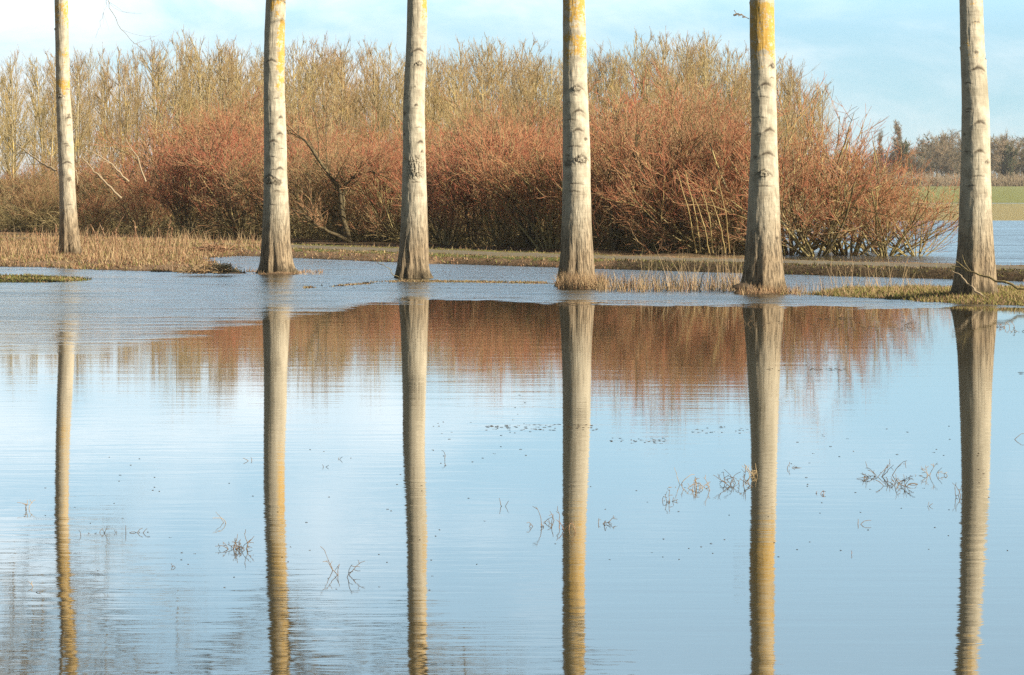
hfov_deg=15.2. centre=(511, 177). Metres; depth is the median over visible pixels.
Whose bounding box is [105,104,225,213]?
willow shrub
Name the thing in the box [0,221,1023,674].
water
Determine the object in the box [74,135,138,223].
willow shrub
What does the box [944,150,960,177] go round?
tree
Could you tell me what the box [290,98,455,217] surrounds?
willow shrub
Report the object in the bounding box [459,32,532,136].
young poplar
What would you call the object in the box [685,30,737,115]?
young poplar
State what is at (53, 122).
young poplar
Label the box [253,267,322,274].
root grass
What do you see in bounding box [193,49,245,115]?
young poplar
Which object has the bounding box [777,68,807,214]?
young poplar
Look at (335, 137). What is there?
willow shrub
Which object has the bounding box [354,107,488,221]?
willow shrub
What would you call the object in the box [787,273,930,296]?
bank reeds
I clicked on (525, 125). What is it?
willow shrub
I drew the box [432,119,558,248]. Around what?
shrub
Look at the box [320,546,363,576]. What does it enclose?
water weed
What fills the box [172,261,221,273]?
sedge clump
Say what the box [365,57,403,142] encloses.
young poplar
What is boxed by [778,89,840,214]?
young poplar
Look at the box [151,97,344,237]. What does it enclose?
willow shrub
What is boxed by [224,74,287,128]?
young poplar
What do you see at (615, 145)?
willow shrub
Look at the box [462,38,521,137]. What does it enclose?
young poplar
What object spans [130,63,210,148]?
young poplar
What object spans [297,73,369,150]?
young poplar
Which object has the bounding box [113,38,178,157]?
young poplar
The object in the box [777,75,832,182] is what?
young poplar
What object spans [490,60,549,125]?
young poplar
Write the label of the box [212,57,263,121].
young poplar
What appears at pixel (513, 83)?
young poplar
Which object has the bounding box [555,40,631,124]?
young poplar
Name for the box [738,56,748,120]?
young poplar
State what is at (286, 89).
young poplar
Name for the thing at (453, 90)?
young poplar
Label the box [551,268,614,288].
trunk foot grass
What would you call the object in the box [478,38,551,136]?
young poplar
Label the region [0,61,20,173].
young poplar
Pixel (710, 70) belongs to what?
young poplar
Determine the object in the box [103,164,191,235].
willow shrub
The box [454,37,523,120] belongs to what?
young poplar
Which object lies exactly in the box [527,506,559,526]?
water weed
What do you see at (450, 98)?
young poplar
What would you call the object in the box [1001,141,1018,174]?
ivy covered tree
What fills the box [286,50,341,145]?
young poplar
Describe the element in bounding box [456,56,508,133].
young poplar
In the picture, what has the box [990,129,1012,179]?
tree
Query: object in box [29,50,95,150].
young poplar
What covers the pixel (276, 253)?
poplar tree
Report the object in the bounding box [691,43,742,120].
young poplar
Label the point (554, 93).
young poplar
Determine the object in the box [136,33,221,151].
young poplar
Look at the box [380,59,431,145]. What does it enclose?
young poplar
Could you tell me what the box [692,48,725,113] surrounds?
young poplar
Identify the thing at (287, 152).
willow shrub
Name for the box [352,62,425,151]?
young poplar
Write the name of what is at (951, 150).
tree
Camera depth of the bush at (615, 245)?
88.75 m
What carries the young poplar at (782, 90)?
on the ground at (1007, 203)
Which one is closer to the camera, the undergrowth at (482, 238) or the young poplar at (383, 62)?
the undergrowth at (482, 238)
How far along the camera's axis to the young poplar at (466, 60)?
190.61 m
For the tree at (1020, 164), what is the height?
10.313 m
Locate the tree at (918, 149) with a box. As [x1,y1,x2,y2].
[913,145,935,173]
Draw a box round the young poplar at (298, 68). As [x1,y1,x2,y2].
[285,34,317,122]
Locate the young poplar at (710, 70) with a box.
[677,33,731,121]
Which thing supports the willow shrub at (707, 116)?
on the ground at (1007, 203)
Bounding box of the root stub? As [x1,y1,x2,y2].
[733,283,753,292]
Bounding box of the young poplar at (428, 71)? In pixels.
[425,52,463,143]
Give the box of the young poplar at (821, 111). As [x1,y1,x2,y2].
[782,81,848,190]
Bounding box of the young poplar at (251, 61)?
[237,45,263,102]
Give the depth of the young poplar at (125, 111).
152.00 m
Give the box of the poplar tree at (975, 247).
[948,0,997,295]
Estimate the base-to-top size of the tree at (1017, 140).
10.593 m
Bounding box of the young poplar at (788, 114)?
[778,96,807,209]
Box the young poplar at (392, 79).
[348,43,402,147]
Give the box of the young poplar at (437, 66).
[425,46,470,134]
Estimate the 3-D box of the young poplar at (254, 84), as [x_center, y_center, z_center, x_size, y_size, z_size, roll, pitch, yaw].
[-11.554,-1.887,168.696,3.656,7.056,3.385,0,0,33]
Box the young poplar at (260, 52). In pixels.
[239,45,298,127]
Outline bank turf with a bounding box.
[615,258,1023,280]
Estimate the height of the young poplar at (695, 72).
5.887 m
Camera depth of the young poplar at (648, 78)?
150.00 m
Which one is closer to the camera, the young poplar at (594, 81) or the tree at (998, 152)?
the young poplar at (594, 81)
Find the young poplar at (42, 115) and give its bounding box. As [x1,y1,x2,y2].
[18,63,80,168]
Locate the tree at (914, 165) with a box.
[909,155,918,174]
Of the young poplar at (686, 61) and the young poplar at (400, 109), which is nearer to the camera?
the young poplar at (400, 109)
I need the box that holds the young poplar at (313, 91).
[289,55,330,135]
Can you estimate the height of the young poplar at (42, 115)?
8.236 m
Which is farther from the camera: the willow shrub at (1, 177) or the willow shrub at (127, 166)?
the willow shrub at (127, 166)
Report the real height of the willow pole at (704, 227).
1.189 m
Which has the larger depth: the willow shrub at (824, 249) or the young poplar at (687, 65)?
the young poplar at (687, 65)
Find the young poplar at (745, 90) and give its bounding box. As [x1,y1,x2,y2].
[727,61,780,132]
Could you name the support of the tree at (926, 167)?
on the ground at (1007, 203)
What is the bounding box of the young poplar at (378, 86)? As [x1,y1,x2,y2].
[354,59,400,140]
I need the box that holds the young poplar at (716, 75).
[707,62,748,120]
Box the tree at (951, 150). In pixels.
[939,140,958,175]
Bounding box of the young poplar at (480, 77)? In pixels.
[440,57,524,136]
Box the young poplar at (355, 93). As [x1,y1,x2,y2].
[324,59,386,144]
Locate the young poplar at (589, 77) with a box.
[542,58,626,134]
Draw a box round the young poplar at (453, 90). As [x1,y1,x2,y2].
[425,65,501,145]
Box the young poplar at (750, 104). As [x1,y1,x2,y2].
[738,77,785,137]
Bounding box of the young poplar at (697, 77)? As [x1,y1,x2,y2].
[674,49,725,102]
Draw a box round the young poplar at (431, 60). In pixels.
[398,54,453,143]
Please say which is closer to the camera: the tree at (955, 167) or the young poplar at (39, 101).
the young poplar at (39, 101)
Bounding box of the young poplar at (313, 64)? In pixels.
[286,39,354,140]
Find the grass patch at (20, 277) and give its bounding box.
[0,273,92,282]
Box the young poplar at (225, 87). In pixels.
[186,59,263,142]
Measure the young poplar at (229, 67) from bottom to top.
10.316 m
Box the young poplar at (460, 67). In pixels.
[435,46,481,132]
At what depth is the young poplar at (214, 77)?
189.09 m
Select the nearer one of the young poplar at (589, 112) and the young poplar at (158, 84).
the young poplar at (589, 112)
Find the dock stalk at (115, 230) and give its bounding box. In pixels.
[107,216,123,252]
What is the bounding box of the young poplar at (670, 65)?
[657,50,682,104]
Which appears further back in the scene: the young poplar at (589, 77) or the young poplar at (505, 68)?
the young poplar at (505, 68)
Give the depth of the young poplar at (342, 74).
152.31 m
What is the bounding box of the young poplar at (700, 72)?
[668,46,728,117]
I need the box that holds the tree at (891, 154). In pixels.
[876,150,895,176]
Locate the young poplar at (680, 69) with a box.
[650,32,743,112]
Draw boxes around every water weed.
[218,529,252,549]
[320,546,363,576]
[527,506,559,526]
[557,520,575,531]
[662,488,677,502]
[681,475,709,490]
[714,466,752,486]
[744,463,756,475]
[857,465,887,478]
[865,461,905,476]
[876,474,916,485]
[919,463,946,475]
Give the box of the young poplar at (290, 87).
[285,53,314,147]
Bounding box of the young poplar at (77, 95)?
[28,49,124,173]
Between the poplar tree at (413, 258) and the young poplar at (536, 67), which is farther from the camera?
the young poplar at (536, 67)
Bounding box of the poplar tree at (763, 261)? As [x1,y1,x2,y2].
[733,0,786,290]
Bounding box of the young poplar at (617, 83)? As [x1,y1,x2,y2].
[595,49,631,128]
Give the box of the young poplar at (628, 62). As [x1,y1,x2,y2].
[600,47,639,118]
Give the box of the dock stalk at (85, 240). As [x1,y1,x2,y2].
[80,226,89,257]
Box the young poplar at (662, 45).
[625,37,717,116]
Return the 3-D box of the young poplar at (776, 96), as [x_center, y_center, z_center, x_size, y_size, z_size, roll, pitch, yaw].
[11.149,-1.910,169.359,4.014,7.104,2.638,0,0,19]
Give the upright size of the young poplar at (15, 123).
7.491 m
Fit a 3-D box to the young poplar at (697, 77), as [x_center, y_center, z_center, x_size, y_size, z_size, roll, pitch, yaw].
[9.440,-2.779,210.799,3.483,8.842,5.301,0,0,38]
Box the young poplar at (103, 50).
[73,45,141,166]
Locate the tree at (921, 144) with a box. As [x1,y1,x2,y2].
[914,131,938,175]
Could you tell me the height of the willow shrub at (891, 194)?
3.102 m
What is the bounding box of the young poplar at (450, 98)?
[425,61,481,148]
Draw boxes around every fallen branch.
[952,255,1023,289]
[952,271,986,297]
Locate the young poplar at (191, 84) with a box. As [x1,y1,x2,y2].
[160,50,224,139]
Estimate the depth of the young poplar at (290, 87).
171.02 m
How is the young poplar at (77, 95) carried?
on the ground at (1007, 203)
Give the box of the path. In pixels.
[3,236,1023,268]
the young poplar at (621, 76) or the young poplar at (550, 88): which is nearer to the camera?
the young poplar at (550, 88)
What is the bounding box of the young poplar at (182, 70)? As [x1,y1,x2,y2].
[156,39,215,126]
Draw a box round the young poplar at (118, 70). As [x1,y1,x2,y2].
[70,42,151,173]
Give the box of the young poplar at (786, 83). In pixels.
[776,53,828,137]
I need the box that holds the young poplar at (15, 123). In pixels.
[0,76,43,174]
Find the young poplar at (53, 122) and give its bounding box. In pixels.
[22,71,71,175]
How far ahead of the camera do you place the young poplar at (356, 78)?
171.69 m
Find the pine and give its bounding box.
[892,140,911,176]
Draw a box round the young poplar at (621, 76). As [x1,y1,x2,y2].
[602,53,634,113]
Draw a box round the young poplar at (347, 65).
[300,34,367,140]
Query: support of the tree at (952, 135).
on the ground at (1007, 203)
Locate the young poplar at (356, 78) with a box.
[296,44,381,145]
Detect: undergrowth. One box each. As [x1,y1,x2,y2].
[0,166,788,253]
[779,171,1023,185]
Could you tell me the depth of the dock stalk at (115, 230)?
81.07 m
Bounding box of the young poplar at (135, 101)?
[118,50,157,177]
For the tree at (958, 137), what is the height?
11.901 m
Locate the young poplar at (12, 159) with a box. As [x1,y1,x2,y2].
[0,54,53,191]
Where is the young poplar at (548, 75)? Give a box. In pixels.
[509,59,561,142]
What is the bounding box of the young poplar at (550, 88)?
[492,48,562,146]
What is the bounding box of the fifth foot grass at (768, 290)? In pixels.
[736,282,800,294]
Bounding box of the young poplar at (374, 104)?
[341,46,402,154]
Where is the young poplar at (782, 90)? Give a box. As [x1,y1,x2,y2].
[776,61,817,180]
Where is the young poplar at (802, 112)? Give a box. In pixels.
[782,90,814,155]
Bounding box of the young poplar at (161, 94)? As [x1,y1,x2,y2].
[137,60,181,143]
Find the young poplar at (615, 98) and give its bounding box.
[594,81,632,132]
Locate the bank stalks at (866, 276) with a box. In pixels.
[826,249,915,292]
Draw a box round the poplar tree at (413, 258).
[394,0,433,277]
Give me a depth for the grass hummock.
68.37 m
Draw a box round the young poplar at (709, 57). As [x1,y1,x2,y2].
[695,33,724,115]
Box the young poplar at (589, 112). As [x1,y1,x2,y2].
[534,85,611,139]
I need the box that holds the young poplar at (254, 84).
[227,56,263,146]
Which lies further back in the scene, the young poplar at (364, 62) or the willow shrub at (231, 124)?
the young poplar at (364, 62)
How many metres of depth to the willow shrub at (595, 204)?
89.74 m
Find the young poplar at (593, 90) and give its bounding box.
[550,64,624,129]
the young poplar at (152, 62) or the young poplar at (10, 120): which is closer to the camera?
the young poplar at (10, 120)
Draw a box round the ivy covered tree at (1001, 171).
[996,158,1016,177]
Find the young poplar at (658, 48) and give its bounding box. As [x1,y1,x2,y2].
[634,35,680,135]
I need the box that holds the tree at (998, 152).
[990,134,1017,175]
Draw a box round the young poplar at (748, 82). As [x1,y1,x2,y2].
[730,64,781,134]
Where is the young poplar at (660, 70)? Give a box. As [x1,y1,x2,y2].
[608,47,707,115]
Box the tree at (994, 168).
[991,157,1001,176]
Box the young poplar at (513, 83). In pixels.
[478,55,541,136]
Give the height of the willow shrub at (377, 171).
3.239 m
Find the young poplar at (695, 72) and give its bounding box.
[677,56,725,120]
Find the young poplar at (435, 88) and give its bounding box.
[388,69,475,154]
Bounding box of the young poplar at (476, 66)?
[446,40,499,131]
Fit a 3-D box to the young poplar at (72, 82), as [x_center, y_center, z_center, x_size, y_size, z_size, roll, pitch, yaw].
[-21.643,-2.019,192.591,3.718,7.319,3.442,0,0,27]
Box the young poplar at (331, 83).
[304,55,360,143]
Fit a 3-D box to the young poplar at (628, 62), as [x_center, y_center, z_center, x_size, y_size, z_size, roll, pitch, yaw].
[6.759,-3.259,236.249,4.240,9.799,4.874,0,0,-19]
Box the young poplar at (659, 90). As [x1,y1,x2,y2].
[643,71,677,129]
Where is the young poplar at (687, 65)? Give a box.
[642,40,719,111]
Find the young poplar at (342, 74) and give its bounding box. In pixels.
[314,55,393,150]
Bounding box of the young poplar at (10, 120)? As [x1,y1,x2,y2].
[0,89,23,154]
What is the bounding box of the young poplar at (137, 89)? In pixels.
[109,45,158,163]
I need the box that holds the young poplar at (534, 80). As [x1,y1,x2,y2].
[517,52,549,132]
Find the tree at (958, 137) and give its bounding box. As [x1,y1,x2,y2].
[952,131,960,172]
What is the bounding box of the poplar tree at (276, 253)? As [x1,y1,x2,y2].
[256,0,298,273]
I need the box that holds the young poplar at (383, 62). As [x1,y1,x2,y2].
[369,38,441,147]
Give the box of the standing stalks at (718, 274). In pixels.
[638,241,743,291]
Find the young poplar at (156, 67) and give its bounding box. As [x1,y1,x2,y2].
[113,45,182,198]
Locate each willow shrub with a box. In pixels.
[0,152,58,224]
[0,155,28,208]
[0,167,22,208]
[0,171,81,231]
[15,165,75,199]
[19,146,89,206]
[50,187,119,235]
[58,148,135,210]
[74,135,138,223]
[75,151,153,193]
[80,125,202,222]
[92,88,254,217]
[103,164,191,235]
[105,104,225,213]
[106,121,263,237]
[132,84,323,226]
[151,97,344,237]
[177,93,344,212]
[184,70,329,197]
[200,123,350,237]
[216,106,355,208]
[261,107,384,173]
[287,119,444,240]
[287,127,401,238]
[289,121,371,219]
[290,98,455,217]
[324,114,470,241]
[344,121,444,158]
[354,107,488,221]
[356,126,499,226]
[388,127,518,246]
[425,78,601,227]
[425,111,509,159]
[427,98,597,230]
[429,91,590,247]
[443,101,639,249]
[474,109,605,230]
[475,115,627,226]
[497,106,560,225]
[506,93,659,224]
[512,64,709,226]
[520,115,705,248]
[538,87,808,252]
[542,59,723,248]
[544,69,778,149]
[553,70,805,246]
[589,56,787,226]
[593,106,812,254]
[646,75,848,237]
[657,72,958,255]
[662,107,939,255]
[724,109,958,254]
[779,115,916,251]
[781,151,959,255]
[810,126,942,251]
[845,172,992,255]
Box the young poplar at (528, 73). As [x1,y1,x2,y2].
[505,53,545,111]
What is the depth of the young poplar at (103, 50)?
189.91 m
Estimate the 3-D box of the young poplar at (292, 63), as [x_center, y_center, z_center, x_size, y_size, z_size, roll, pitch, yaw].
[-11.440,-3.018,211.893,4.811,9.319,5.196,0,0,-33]
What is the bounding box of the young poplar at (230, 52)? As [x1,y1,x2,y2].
[196,38,258,122]
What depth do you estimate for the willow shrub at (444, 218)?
95.28 m
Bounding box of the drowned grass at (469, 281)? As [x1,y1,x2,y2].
[303,279,554,288]
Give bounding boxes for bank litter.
[0,238,615,268]
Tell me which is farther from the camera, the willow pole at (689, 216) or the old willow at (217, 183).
the old willow at (217, 183)
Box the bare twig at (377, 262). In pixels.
[358,246,398,276]
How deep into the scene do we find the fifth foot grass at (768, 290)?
57.46 m
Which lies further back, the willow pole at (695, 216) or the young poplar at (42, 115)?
the young poplar at (42, 115)
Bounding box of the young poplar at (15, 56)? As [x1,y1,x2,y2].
[0,46,45,174]
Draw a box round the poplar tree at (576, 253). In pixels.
[554,0,594,285]
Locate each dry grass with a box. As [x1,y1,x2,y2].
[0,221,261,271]
[0,234,260,272]
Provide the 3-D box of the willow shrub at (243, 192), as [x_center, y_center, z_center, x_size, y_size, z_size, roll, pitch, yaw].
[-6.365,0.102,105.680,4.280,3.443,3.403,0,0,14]
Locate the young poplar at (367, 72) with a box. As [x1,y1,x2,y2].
[348,49,399,146]
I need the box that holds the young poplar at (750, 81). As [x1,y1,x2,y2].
[726,57,785,124]
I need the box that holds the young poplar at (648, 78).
[589,32,671,140]
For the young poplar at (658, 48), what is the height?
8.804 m
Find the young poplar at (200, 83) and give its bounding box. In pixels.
[173,58,239,119]
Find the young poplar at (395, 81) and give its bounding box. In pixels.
[390,48,432,135]
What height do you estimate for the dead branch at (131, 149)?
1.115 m
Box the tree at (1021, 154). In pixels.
[1011,149,1023,176]
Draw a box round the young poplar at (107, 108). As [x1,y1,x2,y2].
[75,56,140,172]
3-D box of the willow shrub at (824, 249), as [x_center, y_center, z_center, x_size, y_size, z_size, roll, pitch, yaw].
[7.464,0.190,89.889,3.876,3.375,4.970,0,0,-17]
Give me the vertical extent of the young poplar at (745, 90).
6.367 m
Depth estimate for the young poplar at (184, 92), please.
172.49 m
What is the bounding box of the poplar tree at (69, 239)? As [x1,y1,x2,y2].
[54,0,81,254]
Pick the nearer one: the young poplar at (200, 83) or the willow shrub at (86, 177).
the willow shrub at (86, 177)
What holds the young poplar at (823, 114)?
on the ground at (1007, 203)
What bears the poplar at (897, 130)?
on the ground at (1007, 203)
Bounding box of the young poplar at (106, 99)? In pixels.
[71,66,133,167]
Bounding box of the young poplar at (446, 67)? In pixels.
[425,53,495,141]
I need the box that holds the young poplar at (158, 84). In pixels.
[111,47,205,176]
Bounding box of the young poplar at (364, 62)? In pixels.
[339,39,382,143]
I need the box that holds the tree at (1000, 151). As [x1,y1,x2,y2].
[990,137,1019,175]
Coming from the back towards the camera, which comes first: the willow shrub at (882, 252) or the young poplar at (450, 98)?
the young poplar at (450, 98)
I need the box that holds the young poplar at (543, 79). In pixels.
[528,59,555,115]
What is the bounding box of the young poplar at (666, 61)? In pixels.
[634,25,717,102]
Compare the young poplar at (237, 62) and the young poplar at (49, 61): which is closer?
the young poplar at (237, 62)
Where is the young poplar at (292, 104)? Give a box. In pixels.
[285,66,333,142]
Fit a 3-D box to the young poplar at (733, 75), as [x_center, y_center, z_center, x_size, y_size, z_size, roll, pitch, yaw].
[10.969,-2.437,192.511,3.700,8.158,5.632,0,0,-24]
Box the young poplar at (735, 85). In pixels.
[703,44,750,135]
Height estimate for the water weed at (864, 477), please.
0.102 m
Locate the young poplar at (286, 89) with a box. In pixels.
[241,43,324,143]
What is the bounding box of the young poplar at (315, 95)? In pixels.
[295,55,333,145]
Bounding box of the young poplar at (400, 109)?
[379,78,428,158]
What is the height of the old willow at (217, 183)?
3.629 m
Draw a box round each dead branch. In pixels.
[14,142,56,171]
[82,157,121,198]
[85,143,128,181]
[119,139,145,181]
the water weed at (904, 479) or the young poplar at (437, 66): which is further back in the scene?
the young poplar at (437, 66)
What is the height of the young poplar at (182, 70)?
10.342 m
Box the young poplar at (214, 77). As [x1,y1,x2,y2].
[171,42,251,126]
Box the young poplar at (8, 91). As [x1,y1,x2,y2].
[0,54,40,175]
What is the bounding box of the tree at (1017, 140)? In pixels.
[1011,139,1022,175]
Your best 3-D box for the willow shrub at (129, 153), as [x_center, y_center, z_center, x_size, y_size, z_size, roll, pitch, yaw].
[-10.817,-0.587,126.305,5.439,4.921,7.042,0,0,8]
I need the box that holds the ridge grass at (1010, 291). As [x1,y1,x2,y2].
[775,283,1023,305]
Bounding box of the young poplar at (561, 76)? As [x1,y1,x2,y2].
[529,56,562,135]
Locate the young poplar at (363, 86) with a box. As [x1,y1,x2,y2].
[350,54,394,135]
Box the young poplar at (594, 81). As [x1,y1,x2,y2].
[587,58,619,126]
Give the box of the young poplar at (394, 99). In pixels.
[364,62,439,146]
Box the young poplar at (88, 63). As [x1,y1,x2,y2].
[52,44,122,173]
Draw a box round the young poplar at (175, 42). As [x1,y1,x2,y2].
[160,24,202,142]
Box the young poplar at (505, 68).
[463,48,537,134]
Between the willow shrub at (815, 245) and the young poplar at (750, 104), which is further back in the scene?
the young poplar at (750, 104)
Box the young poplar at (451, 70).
[425,58,503,146]
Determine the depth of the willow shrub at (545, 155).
101.22 m
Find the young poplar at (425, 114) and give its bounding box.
[383,53,445,150]
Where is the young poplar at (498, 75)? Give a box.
[470,50,525,129]
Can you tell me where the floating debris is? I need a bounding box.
[45,277,1020,587]
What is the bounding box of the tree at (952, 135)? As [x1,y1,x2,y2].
[930,129,960,173]
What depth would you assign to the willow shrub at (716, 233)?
86.47 m
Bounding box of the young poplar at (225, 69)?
[178,38,257,133]
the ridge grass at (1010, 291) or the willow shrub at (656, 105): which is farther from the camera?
the willow shrub at (656, 105)
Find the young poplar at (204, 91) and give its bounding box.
[164,55,227,132]
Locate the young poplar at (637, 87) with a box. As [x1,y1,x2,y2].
[609,59,660,114]
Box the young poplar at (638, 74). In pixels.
[601,44,657,104]
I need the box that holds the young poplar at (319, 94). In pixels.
[290,52,357,143]
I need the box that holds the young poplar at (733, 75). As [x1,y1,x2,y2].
[707,49,778,126]
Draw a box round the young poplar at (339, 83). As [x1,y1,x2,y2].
[319,57,358,128]
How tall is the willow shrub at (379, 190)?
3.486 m
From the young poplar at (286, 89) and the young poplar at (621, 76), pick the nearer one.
the young poplar at (286, 89)
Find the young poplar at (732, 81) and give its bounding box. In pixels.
[720,68,743,120]
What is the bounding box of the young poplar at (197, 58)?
[152,31,248,133]
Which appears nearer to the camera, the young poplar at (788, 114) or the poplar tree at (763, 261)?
the poplar tree at (763, 261)
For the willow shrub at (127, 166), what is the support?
on the ground at (1007, 203)
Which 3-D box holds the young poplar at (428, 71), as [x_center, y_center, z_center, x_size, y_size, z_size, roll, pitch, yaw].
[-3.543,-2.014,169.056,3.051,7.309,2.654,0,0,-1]
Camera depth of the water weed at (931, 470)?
22.45 m
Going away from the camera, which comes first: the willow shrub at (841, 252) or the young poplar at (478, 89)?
the willow shrub at (841, 252)
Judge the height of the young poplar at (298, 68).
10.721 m
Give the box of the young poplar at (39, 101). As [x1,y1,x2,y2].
[1,57,86,174]
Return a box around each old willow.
[87,119,192,235]
[165,114,262,236]
[252,72,401,242]
[429,120,527,246]
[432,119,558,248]
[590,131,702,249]
[592,93,722,252]
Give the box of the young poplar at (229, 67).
[215,41,246,101]
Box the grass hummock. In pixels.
[206,260,238,273]
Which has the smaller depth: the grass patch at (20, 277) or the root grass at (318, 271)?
the grass patch at (20, 277)
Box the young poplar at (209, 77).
[167,43,256,213]
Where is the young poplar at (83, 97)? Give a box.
[47,52,114,161]
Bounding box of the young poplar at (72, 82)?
[42,72,108,169]
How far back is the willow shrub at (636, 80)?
98.07 m
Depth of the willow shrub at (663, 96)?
97.88 m
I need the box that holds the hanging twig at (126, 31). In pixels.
[108,0,158,61]
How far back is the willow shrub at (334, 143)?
119.30 m
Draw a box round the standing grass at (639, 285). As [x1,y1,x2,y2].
[590,268,742,291]
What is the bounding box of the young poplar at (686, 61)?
[659,33,708,113]
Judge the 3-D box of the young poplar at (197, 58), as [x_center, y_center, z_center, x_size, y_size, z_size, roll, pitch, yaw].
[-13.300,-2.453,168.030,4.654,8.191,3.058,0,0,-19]
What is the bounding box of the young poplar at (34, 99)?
[3,64,79,177]
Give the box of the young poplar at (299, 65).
[263,55,325,125]
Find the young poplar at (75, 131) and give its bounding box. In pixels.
[20,59,113,201]
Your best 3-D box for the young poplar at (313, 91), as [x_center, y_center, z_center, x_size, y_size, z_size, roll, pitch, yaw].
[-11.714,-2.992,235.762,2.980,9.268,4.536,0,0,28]
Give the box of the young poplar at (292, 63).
[285,42,339,138]
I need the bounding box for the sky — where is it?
[0,0,1023,178]
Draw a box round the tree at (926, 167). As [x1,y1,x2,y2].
[912,143,938,176]
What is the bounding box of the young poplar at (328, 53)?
[287,34,365,147]
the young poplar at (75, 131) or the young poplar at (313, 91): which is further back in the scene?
the young poplar at (313, 91)
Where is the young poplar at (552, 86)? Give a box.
[527,65,590,123]
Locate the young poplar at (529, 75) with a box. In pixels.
[477,32,556,148]
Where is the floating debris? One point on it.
(589, 425)
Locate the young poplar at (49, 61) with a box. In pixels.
[23,48,90,168]
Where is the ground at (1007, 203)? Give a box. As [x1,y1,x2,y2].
[0,179,1023,304]
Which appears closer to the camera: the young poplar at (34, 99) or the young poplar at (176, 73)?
the young poplar at (176, 73)
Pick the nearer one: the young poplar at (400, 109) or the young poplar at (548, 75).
the young poplar at (400, 109)
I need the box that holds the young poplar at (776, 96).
[731,58,798,148]
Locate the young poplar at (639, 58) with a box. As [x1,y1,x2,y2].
[588,27,659,107]
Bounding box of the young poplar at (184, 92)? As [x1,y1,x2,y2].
[159,50,219,144]
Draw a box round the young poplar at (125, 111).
[101,75,157,172]
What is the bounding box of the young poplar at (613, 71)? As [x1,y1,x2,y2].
[587,52,632,125]
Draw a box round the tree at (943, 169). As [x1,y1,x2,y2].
[927,139,958,176]
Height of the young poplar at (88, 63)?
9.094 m
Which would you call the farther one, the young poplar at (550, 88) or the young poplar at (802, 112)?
the young poplar at (802, 112)
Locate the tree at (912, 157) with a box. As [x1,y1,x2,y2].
[893,135,919,175]
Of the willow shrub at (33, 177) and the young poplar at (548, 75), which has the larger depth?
the young poplar at (548, 75)
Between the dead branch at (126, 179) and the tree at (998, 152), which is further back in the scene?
the tree at (998, 152)
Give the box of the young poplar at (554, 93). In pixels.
[530,51,595,136]
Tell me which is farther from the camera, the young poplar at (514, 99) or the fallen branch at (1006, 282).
the young poplar at (514, 99)
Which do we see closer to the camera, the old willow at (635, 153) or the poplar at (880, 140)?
the old willow at (635, 153)
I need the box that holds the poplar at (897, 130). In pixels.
[888,119,910,174]
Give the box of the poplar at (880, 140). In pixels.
[875,129,885,171]
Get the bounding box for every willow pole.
[676,170,696,252]
[685,171,700,251]
[694,198,709,252]
[702,189,713,252]
[711,199,725,252]
[717,175,729,252]
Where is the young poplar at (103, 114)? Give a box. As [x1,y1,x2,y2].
[73,69,130,200]
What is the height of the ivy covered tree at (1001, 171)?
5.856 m
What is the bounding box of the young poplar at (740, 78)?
[714,40,750,126]
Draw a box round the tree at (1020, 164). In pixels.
[1001,140,1023,180]
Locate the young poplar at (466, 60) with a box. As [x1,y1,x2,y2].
[432,37,481,135]
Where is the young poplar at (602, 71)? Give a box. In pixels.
[587,49,629,115]
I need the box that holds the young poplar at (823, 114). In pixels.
[804,79,851,200]
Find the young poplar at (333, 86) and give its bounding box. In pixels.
[297,51,367,133]
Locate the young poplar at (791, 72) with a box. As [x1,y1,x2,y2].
[777,55,827,167]
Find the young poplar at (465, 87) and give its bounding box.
[431,57,495,132]
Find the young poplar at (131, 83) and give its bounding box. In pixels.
[94,51,156,193]
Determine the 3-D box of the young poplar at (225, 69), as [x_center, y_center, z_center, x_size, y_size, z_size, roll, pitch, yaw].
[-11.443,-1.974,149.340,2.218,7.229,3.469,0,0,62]
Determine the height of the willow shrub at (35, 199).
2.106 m
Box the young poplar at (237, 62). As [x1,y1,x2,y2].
[212,50,263,112]
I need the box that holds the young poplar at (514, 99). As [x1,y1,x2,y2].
[497,63,546,147]
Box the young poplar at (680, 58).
[653,31,726,102]
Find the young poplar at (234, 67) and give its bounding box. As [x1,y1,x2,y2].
[193,54,260,133]
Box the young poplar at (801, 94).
[781,71,833,207]
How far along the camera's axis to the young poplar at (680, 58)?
240.03 m
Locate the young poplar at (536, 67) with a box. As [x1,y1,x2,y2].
[493,54,557,137]
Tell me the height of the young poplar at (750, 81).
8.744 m
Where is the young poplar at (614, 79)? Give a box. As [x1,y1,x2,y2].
[592,52,632,126]
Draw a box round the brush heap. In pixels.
[191,240,236,252]
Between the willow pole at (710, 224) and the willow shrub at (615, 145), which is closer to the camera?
the willow pole at (710, 224)
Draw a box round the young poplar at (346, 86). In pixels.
[302,47,371,151]
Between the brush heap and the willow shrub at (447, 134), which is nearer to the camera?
the brush heap
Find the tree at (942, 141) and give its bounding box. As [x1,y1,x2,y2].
[917,130,957,175]
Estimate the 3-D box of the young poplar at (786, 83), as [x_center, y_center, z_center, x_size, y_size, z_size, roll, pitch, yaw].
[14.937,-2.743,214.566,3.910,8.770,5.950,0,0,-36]

